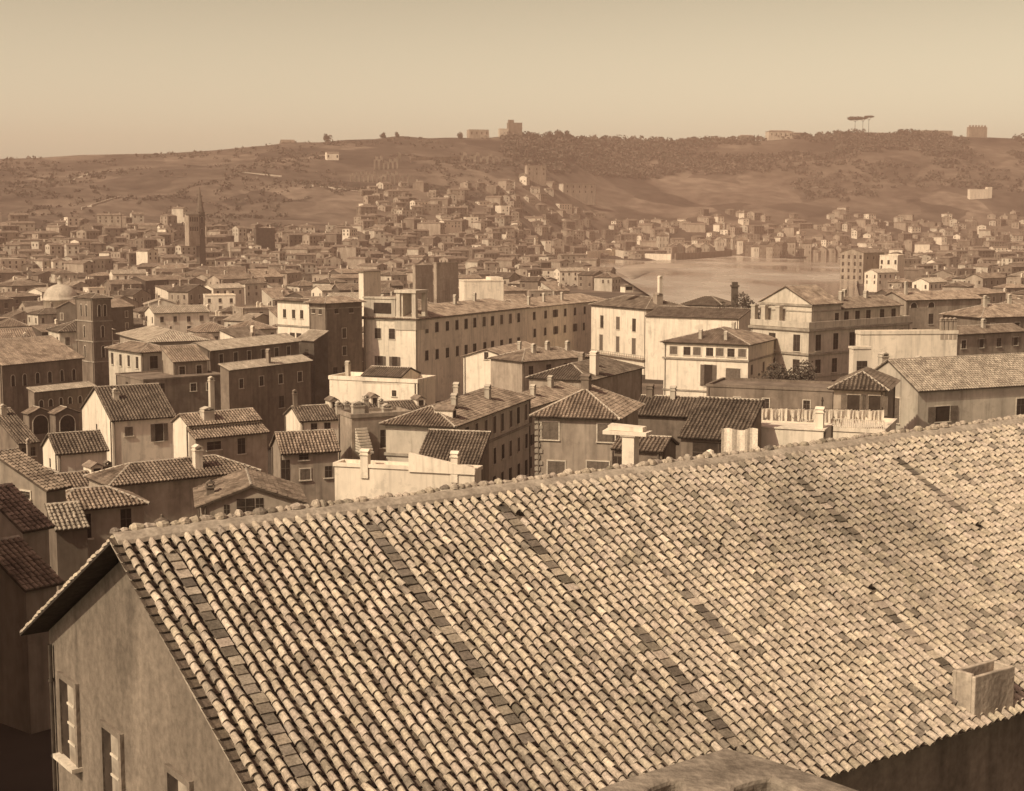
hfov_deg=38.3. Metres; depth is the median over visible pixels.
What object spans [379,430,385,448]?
window
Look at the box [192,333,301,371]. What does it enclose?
church nave
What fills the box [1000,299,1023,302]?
town house
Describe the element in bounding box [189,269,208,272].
town house
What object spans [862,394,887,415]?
window
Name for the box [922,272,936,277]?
town house
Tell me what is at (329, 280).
town house
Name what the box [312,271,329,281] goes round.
town house
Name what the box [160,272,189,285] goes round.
town house
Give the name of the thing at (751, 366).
window
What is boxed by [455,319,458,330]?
window
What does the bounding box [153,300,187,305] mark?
town house
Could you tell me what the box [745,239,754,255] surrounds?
town house
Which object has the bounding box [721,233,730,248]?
town house
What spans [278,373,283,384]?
window
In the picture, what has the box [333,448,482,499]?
blank walled house
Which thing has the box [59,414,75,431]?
window
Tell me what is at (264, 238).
square tower
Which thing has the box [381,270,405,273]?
town house
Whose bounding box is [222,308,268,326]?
town house
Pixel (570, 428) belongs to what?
hip house
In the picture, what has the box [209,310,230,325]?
town house
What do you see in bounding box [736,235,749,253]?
town house
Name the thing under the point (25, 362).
old church
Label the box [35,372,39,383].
window
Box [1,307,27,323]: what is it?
town house
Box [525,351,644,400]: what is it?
tiled house
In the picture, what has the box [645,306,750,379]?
white annexe
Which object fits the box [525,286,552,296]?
town house
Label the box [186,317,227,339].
town house
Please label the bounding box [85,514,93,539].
window
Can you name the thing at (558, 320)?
wing
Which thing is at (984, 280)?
town house
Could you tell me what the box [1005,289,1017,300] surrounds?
town house
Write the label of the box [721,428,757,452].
hanging sheet
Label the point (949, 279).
town house
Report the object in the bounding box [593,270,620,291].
town house
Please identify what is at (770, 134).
hilltop villa
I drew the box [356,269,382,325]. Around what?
white house
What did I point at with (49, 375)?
window
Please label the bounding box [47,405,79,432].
chapel
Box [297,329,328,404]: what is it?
brick annexe
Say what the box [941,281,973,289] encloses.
town house
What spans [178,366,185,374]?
window
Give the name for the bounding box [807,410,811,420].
washing
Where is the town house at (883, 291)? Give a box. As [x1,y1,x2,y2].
[874,286,919,294]
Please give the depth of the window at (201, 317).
551.40 m
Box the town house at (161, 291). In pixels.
[155,284,174,298]
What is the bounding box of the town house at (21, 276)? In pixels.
[14,275,30,278]
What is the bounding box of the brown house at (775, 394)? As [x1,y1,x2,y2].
[705,377,833,421]
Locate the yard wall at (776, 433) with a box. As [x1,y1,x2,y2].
[761,406,833,447]
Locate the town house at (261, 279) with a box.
[257,277,265,281]
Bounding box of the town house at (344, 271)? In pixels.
[328,266,363,273]
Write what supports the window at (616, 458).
in the workshop
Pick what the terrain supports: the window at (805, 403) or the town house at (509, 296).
the town house at (509, 296)
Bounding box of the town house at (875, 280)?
[864,265,898,291]
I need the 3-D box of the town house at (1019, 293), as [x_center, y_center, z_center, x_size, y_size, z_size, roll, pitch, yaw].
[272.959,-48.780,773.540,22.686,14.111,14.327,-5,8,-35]
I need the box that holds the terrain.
[0,132,1023,790]
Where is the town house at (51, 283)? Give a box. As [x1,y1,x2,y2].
[39,279,56,286]
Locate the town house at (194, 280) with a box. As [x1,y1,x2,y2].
[184,274,206,285]
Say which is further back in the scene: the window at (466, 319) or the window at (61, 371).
the window at (466, 319)
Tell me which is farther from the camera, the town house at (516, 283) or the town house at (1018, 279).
the town house at (1018, 279)
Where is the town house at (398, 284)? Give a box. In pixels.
[357,280,403,289]
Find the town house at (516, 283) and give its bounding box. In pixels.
[506,280,519,287]
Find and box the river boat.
[786,256,806,258]
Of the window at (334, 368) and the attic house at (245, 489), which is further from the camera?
the window at (334, 368)
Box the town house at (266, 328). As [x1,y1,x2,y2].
[227,316,277,333]
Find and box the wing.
[503,292,605,353]
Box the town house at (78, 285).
[63,278,88,290]
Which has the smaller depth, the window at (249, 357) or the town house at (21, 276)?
the window at (249, 357)
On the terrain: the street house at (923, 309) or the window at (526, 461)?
the street house at (923, 309)
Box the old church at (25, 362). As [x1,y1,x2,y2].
[0,335,84,420]
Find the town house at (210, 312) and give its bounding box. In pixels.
[206,304,214,313]
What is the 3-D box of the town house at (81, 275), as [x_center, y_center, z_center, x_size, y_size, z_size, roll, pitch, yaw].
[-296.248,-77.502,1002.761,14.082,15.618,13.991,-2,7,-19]
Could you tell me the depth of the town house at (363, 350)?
431.68 m
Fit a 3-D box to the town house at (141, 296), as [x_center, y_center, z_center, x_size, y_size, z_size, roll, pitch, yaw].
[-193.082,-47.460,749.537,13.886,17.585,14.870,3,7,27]
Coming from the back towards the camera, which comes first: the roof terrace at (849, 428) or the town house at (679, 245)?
the town house at (679, 245)
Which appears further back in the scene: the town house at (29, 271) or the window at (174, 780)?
the town house at (29, 271)
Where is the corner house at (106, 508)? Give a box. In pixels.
[66,485,149,558]
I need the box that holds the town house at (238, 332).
[218,325,268,338]
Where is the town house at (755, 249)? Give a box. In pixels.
[751,241,759,256]
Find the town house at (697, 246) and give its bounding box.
[692,243,701,251]
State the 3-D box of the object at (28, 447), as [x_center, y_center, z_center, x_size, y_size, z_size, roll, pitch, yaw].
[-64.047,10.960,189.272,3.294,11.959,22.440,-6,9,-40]
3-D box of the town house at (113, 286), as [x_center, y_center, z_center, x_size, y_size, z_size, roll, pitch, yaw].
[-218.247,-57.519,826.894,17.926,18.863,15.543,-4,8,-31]
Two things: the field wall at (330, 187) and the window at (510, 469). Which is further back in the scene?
the field wall at (330, 187)
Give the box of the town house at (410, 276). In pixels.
[406,268,433,281]
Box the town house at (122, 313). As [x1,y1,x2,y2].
[54,298,134,340]
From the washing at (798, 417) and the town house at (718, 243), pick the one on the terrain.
the town house at (718, 243)
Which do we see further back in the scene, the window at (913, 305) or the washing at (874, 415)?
the window at (913, 305)
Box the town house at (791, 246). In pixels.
[785,234,795,256]
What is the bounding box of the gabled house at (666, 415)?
[638,384,698,459]
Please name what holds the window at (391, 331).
in the long palace
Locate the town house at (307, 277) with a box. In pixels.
[302,270,327,281]
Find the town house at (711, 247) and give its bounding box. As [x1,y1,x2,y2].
[709,244,714,251]
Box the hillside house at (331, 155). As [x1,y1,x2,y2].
[325,152,338,159]
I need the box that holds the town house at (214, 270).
[209,266,246,276]
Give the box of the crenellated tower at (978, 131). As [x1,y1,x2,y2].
[967,125,986,137]
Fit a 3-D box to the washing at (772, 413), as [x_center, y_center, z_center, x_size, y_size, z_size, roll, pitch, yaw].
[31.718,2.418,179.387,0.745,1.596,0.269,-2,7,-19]
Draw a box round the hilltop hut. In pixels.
[280,140,294,143]
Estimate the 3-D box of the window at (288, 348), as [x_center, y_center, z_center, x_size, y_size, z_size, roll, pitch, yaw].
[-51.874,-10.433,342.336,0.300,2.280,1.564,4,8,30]
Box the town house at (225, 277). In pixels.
[208,270,257,283]
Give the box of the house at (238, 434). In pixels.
[170,376,269,473]
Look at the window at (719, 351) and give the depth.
334.11 m
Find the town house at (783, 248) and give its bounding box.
[777,239,787,257]
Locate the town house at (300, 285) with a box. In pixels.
[286,278,312,291]
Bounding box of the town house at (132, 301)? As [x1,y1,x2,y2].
[108,291,137,308]
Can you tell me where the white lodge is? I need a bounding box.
[848,346,871,373]
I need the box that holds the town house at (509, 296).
[503,292,525,299]
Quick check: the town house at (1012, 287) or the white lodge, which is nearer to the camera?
the white lodge
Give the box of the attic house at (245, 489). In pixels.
[193,467,307,520]
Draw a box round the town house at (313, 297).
[302,293,323,298]
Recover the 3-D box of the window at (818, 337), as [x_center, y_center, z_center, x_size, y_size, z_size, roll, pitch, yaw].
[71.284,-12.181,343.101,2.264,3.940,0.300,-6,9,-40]
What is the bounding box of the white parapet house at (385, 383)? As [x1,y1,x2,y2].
[328,361,435,405]
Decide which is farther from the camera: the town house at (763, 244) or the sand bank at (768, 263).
the town house at (763, 244)
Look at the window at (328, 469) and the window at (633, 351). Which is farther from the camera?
the window at (633, 351)
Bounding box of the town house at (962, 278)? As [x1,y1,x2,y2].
[952,271,969,282]
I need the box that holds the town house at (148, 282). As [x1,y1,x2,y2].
[130,272,169,299]
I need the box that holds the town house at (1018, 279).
[1006,273,1023,284]
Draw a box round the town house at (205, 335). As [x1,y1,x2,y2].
[191,333,215,339]
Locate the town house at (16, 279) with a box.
[5,276,37,281]
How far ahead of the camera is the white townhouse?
451.87 m
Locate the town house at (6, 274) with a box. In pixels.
[0,267,21,281]
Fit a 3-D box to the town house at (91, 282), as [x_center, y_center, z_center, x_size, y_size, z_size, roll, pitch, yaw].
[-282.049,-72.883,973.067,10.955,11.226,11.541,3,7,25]
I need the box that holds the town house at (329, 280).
[311,273,346,286]
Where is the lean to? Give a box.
[677,396,764,456]
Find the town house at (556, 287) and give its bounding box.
[540,281,570,294]
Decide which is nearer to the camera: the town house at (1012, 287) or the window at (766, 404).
the window at (766, 404)
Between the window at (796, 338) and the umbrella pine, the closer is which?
the window at (796, 338)
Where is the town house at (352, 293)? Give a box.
[324,288,358,298]
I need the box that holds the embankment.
[674,250,731,259]
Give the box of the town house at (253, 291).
[236,276,268,304]
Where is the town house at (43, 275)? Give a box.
[30,268,51,282]
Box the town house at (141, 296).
[112,285,151,307]
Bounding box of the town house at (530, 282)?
[520,273,545,288]
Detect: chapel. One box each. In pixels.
[21,405,49,463]
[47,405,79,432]
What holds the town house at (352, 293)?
on the terrain
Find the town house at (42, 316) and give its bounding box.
[25,302,56,324]
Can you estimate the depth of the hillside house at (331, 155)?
1961.32 m
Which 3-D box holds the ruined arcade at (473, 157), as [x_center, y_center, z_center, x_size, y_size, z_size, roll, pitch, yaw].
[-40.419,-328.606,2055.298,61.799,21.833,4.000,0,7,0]
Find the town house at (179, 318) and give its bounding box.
[144,299,209,333]
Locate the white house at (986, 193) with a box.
[967,187,991,198]
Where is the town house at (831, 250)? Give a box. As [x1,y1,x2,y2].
[827,241,835,256]
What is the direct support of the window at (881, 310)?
in the palazzo
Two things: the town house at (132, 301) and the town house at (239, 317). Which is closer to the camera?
the town house at (239, 317)
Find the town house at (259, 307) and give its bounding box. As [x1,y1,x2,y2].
[232,302,276,314]
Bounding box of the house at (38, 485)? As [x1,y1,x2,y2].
[0,447,72,516]
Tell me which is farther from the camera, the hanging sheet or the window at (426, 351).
the window at (426, 351)
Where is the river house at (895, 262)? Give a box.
[879,254,904,277]
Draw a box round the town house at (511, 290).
[503,286,527,296]
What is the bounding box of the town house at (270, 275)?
[247,268,283,284]
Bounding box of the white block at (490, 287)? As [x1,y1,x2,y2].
[459,276,503,300]
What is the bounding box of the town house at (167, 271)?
[155,265,182,274]
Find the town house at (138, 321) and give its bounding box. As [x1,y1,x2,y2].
[133,314,144,325]
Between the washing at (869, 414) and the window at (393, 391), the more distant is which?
the window at (393, 391)
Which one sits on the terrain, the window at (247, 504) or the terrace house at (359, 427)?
the terrace house at (359, 427)
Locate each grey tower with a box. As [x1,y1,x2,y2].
[412,265,432,302]
[433,262,458,302]
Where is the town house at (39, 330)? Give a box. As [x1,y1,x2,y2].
[28,319,63,335]
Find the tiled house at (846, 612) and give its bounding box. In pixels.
[20,414,1023,790]
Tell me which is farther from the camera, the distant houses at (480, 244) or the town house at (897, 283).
the distant houses at (480, 244)
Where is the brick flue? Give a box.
[730,282,738,307]
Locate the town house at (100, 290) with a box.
[83,285,105,294]
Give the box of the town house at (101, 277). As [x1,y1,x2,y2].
[87,270,108,286]
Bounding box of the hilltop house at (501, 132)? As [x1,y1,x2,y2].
[498,129,508,136]
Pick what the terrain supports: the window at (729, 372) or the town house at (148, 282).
the town house at (148, 282)
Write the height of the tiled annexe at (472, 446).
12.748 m
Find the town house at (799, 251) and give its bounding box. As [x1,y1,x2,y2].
[796,244,803,256]
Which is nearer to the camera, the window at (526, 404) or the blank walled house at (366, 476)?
the blank walled house at (366, 476)
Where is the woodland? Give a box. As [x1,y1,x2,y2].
[499,128,1023,201]
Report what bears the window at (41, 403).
in the church side aisle at (73, 395)
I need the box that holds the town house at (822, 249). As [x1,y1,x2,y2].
[818,244,827,256]
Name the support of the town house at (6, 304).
on the terrain
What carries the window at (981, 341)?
in the street house at (983, 337)
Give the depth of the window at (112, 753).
38.26 m
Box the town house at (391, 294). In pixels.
[381,292,395,296]
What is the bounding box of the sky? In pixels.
[0,0,1023,158]
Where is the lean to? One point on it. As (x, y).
(709, 419)
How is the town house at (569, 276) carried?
on the terrain
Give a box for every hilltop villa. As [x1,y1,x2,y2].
[467,129,488,137]
[738,135,752,139]
[765,130,793,139]
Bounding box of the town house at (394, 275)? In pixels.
[381,268,407,287]
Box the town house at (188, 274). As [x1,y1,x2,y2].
[171,270,205,276]
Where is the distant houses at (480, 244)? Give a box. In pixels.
[0,173,1023,278]
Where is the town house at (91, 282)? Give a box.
[77,277,96,286]
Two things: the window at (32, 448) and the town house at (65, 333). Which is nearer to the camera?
the window at (32, 448)
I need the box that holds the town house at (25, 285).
[0,280,49,292]
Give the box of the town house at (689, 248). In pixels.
[684,244,694,252]
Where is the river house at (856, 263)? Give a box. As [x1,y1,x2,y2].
[839,248,883,283]
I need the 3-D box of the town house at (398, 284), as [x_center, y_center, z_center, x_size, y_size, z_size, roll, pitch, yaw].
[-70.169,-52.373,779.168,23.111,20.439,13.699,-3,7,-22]
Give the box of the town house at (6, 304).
[0,295,13,312]
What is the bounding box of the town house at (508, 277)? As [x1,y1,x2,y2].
[489,268,520,285]
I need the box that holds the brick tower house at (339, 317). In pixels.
[304,295,366,395]
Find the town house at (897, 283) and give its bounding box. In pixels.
[888,276,911,288]
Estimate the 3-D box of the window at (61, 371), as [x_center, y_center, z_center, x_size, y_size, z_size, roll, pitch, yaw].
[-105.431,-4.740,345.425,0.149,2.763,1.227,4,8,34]
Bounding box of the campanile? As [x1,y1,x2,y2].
[72,292,113,385]
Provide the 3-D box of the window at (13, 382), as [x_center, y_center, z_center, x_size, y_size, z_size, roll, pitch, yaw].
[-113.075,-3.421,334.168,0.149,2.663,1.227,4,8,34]
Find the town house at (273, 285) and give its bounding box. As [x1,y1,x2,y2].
[267,283,293,292]
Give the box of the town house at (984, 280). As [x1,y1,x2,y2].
[965,269,1007,288]
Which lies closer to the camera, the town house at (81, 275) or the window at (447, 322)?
the window at (447, 322)
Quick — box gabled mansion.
[874,352,1023,430]
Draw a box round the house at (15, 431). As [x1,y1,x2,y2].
[0,404,40,461]
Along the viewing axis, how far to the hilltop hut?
2187.10 m
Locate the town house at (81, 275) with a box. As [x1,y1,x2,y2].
[76,270,87,278]
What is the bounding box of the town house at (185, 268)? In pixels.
[151,262,188,274]
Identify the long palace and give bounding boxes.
[362,289,529,401]
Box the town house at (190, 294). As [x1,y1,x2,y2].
[167,280,210,304]
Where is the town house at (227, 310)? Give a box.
[218,303,235,314]
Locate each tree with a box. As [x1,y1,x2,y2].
[323,133,331,141]
[457,132,462,138]
[545,131,552,137]
[554,129,563,135]
[562,130,571,137]
[714,291,759,317]
[754,359,817,380]
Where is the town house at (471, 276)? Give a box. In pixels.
[458,272,482,281]
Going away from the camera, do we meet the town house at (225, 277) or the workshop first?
the workshop
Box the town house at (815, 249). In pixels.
[811,244,818,256]
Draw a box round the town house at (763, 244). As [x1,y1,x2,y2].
[759,239,769,257]
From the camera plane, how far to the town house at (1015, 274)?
979.54 m
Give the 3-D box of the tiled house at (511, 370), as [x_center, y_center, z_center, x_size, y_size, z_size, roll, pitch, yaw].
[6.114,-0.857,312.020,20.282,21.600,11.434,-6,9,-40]
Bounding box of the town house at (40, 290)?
[26,284,48,300]
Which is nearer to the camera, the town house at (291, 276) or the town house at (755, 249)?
the town house at (291, 276)
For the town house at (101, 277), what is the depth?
980.53 m
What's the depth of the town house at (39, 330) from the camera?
484.11 m
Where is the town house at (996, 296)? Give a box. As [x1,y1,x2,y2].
[962,287,1007,303]
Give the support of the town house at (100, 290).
on the terrain
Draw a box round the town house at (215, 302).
[203,291,235,311]
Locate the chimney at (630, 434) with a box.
[603,423,651,464]
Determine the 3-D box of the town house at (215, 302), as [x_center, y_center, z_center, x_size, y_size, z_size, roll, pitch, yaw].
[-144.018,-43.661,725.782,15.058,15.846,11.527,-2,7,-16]
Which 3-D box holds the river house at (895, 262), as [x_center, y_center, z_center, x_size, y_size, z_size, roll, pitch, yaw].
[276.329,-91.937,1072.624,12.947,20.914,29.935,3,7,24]
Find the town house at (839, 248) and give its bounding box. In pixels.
[835,243,846,256]
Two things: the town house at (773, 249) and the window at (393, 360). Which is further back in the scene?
the town house at (773, 249)
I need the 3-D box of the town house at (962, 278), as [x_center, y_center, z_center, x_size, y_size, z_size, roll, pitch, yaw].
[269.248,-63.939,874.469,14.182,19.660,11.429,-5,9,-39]
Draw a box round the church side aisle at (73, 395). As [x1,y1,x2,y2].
[26,381,96,430]
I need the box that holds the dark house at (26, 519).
[0,483,55,565]
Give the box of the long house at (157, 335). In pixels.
[116,325,209,345]
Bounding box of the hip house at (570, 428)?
[528,373,644,475]
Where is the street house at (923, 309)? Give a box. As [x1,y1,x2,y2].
[884,281,982,329]
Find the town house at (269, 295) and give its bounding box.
[261,287,289,305]
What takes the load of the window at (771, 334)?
in the palazzo
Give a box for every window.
[11,375,15,385]
[19,489,31,500]
[22,373,26,385]
[31,447,36,456]
[32,415,48,433]
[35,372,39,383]
[39,399,43,406]
[47,371,52,382]
[48,398,53,406]
[53,671,82,773]
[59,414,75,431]
[60,369,63,380]
[65,337,70,345]
[68,396,72,403]
[72,368,75,379]
[78,395,82,402]
[83,325,85,336]
[85,304,87,315]
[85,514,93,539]
[97,304,100,316]
[99,719,125,790]
[101,325,104,336]
[101,345,105,357]
[103,304,106,315]
[110,353,113,364]
[119,354,121,366]
[120,508,130,530]
[124,426,133,436]
[126,355,129,366]
[149,356,158,369]
[151,422,167,441]
[160,383,164,392]
[164,763,193,790]
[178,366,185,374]
[190,382,197,391]
[196,364,201,373]
[199,315,203,320]
[206,441,222,451]
[219,353,223,362]
[224,505,229,514]
[233,351,237,361]
[237,438,246,454]
[237,498,254,516]
[239,378,244,388]
[247,350,251,359]
[256,498,262,507]
[259,375,264,386]
[261,349,265,358]
[274,347,279,356]
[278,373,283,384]
[278,396,284,408]
[281,460,291,481]
[286,345,290,355]
[297,371,302,381]
[298,454,309,460]
[299,468,311,480]
[305,349,308,356]
[311,423,316,429]
[324,422,330,428]
[324,466,333,478]
[333,367,337,373]
[342,328,346,338]
[342,346,346,355]
[374,327,381,338]
[375,355,385,365]
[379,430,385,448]
[388,328,395,339]
[389,356,399,366]
[391,390,396,396]
[425,350,428,360]
[435,321,438,332]
[435,348,438,359]
[446,321,449,330]
[446,348,449,357]
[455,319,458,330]
[455,345,458,356]
[464,318,467,329]
[473,317,476,327]
[474,422,478,429]
[482,316,485,326]
[483,352,488,359]
[484,418,487,430]
[491,316,494,325]
[492,415,496,434]
[493,446,496,465]
[500,314,502,324]
[500,412,504,432]
[500,470,503,479]
[501,442,505,459]
[509,313,512,323]
[509,409,513,427]
[509,439,512,457]
[509,467,511,479]
[517,313,519,322]
[517,407,520,424]
[517,436,520,452]
[517,462,520,475]
[524,403,528,421]
[524,432,528,449]
[525,459,528,475]
[528,366,532,375]
[531,433,533,446]
[540,421,559,440]
[547,460,565,473]
[553,309,557,317]
[554,326,557,334]
[573,323,576,331]
[586,460,609,468]
[596,423,615,442]
[599,334,602,350]
[600,315,603,327]
[614,456,618,468]
[615,316,619,329]
[616,336,619,352]
[631,318,635,331]
[631,338,635,354]
[669,345,677,354]
[682,347,690,355]
[693,346,700,355]
[693,442,720,455]
[700,364,716,386]
[706,348,713,356]
[715,347,723,356]
[725,367,740,377]
[727,348,734,357]
[738,348,746,357]
[750,364,752,375]
[762,361,764,371]
[762,398,769,408]
[769,333,775,349]
[792,334,799,351]
[793,359,799,370]
[802,399,810,409]
[815,335,820,351]
[815,359,820,373]
[831,358,836,372]
[833,333,838,349]
[841,393,865,410]
[844,311,848,319]
[849,332,854,345]
[855,311,859,318]
[856,361,866,370]
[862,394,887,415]
[866,310,870,317]
[880,309,883,317]
[891,308,895,316]
[894,397,900,424]
[910,302,917,307]
[928,302,934,306]
[928,314,933,324]
[928,405,957,422]
[961,339,966,348]
[978,338,986,347]
[996,338,1000,347]
[1012,336,1020,345]
[1014,322,1022,327]
[1015,397,1023,414]
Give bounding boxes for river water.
[600,255,858,316]
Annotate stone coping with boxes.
[597,749,857,790]
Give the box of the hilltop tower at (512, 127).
[507,120,521,134]
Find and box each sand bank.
[616,263,699,279]
[739,262,792,265]
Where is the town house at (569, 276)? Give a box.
[553,266,584,285]
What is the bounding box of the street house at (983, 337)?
[937,318,1023,355]
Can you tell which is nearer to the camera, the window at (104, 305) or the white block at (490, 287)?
the window at (104, 305)
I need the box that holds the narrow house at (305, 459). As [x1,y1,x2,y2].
[269,429,340,506]
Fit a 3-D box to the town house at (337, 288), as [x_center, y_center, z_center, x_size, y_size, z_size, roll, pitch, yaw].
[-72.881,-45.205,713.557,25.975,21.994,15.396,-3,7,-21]
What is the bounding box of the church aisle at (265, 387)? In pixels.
[218,349,312,447]
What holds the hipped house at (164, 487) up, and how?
on the terrain
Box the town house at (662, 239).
[656,229,668,249]
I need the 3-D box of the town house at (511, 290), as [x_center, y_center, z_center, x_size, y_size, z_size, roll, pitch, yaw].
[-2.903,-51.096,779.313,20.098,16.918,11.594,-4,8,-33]
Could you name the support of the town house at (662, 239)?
on the terrain
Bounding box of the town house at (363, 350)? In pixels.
[362,334,363,371]
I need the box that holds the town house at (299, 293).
[284,288,310,297]
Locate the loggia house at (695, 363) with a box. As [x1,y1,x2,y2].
[660,321,776,395]
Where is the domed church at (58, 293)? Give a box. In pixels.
[17,275,76,311]
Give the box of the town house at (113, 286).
[103,276,141,295]
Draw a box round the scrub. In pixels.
[0,135,576,286]
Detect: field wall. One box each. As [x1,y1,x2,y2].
[81,196,120,209]
[243,172,281,176]
[311,184,356,190]
[411,156,464,160]
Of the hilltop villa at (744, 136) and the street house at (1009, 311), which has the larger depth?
the hilltop villa at (744, 136)
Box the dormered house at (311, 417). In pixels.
[283,389,426,459]
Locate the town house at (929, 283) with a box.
[912,274,947,290]
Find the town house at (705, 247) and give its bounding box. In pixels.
[699,243,709,251]
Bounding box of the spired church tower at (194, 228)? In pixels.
[183,187,205,265]
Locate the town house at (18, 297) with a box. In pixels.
[0,289,41,309]
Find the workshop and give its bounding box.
[610,435,679,468]
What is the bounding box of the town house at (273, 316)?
[268,308,277,324]
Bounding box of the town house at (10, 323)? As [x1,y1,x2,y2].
[0,315,29,327]
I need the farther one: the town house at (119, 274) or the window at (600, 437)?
the town house at (119, 274)
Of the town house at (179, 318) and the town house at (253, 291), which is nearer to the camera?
the town house at (179, 318)
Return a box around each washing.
[761,409,764,419]
[762,408,768,417]
[770,409,774,419]
[772,409,779,418]
[781,408,786,420]
[788,409,793,420]
[790,409,798,418]
[795,408,801,420]
[802,409,808,419]
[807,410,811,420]
[824,410,830,422]
[834,410,841,419]
[838,410,843,425]
[845,409,851,418]
[850,410,854,420]
[855,410,863,418]
[859,410,865,423]
[866,410,873,419]
[872,410,876,421]
[877,410,883,424]
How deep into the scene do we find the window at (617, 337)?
453.79 m
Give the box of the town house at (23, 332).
[0,327,35,337]
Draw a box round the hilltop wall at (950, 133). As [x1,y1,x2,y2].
[920,130,952,135]
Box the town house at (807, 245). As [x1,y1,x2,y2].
[802,236,812,256]
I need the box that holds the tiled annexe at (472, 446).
[419,429,490,481]
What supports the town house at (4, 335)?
on the terrain
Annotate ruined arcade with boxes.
[350,171,410,185]
[374,152,400,169]
[461,152,504,163]
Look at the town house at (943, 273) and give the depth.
1010.87 m
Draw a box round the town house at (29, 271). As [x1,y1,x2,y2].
[26,266,59,276]
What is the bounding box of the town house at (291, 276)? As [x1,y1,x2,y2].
[277,266,302,286]
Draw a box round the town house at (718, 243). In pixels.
[714,237,724,250]
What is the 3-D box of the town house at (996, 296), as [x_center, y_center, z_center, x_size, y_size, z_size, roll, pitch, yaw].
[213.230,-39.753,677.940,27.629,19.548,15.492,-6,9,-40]
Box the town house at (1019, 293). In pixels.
[1011,290,1023,295]
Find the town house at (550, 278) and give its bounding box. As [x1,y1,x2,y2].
[538,275,557,280]
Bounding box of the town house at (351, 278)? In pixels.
[330,272,358,283]
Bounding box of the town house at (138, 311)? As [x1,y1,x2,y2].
[133,302,150,317]
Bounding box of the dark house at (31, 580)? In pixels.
[0,535,64,733]
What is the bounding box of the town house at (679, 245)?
[676,242,684,252]
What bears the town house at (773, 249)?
on the terrain
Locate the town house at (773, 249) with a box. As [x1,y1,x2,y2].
[766,240,779,258]
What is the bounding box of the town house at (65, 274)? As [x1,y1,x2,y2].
[50,267,77,282]
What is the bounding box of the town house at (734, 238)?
[730,232,738,249]
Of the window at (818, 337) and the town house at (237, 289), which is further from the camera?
the town house at (237, 289)
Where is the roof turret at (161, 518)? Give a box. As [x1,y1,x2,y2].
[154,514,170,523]
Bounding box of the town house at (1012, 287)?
[992,281,1023,292]
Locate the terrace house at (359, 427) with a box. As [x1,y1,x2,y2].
[337,394,410,460]
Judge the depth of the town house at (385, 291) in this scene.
703.11 m
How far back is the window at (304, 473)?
188.34 m
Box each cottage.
[40,429,109,472]
[55,460,112,489]
[80,383,176,466]
[827,367,900,417]
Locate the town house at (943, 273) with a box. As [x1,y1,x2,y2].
[933,267,955,278]
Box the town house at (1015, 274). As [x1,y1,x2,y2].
[1007,271,1023,276]
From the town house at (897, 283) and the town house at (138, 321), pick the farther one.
the town house at (897, 283)
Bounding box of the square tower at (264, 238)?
[253,228,274,250]
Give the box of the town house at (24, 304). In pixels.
[18,298,42,307]
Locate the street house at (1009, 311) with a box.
[939,294,1023,352]
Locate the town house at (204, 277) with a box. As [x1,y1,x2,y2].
[196,270,209,283]
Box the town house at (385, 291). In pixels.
[381,283,397,295]
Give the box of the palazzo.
[748,284,912,381]
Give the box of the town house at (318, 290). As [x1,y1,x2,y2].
[310,280,336,295]
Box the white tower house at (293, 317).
[273,297,312,337]
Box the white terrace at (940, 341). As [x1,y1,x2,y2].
[855,317,958,368]
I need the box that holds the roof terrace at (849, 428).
[800,417,896,440]
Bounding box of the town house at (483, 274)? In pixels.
[469,270,497,278]
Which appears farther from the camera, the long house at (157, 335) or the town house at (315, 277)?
the town house at (315, 277)
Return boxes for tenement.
[104,340,161,384]
[115,370,220,413]
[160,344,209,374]
[378,382,535,480]
[521,375,580,476]
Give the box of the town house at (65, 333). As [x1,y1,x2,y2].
[45,320,114,351]
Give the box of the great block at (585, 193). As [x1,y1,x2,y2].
[559,183,595,204]
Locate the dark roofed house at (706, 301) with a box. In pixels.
[680,296,738,307]
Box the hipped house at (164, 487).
[83,444,261,522]
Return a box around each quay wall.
[586,250,623,258]
[644,254,671,259]
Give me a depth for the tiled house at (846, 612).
38.01 m
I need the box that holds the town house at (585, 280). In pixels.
[577,268,602,289]
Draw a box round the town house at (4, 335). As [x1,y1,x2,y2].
[0,332,15,338]
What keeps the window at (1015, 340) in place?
in the street house at (983, 337)
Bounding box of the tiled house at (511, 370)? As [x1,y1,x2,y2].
[487,340,589,391]
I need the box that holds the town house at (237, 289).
[204,280,244,305]
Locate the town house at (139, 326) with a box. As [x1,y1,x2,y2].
[126,321,146,330]
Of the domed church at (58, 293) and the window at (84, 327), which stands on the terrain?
the domed church at (58, 293)
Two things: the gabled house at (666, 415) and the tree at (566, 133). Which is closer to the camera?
the gabled house at (666, 415)
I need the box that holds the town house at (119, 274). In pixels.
[109,266,145,279]
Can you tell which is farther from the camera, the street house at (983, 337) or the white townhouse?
the white townhouse
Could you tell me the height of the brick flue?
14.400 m
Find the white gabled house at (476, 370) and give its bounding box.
[460,341,540,393]
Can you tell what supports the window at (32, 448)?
in the house at (15, 431)
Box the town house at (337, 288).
[331,283,388,292]
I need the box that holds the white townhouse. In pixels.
[588,276,684,374]
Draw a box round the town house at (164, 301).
[143,293,175,305]
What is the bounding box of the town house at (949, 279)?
[943,273,956,282]
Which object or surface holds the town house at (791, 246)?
on the terrain
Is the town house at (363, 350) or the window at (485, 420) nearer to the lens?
the window at (485, 420)

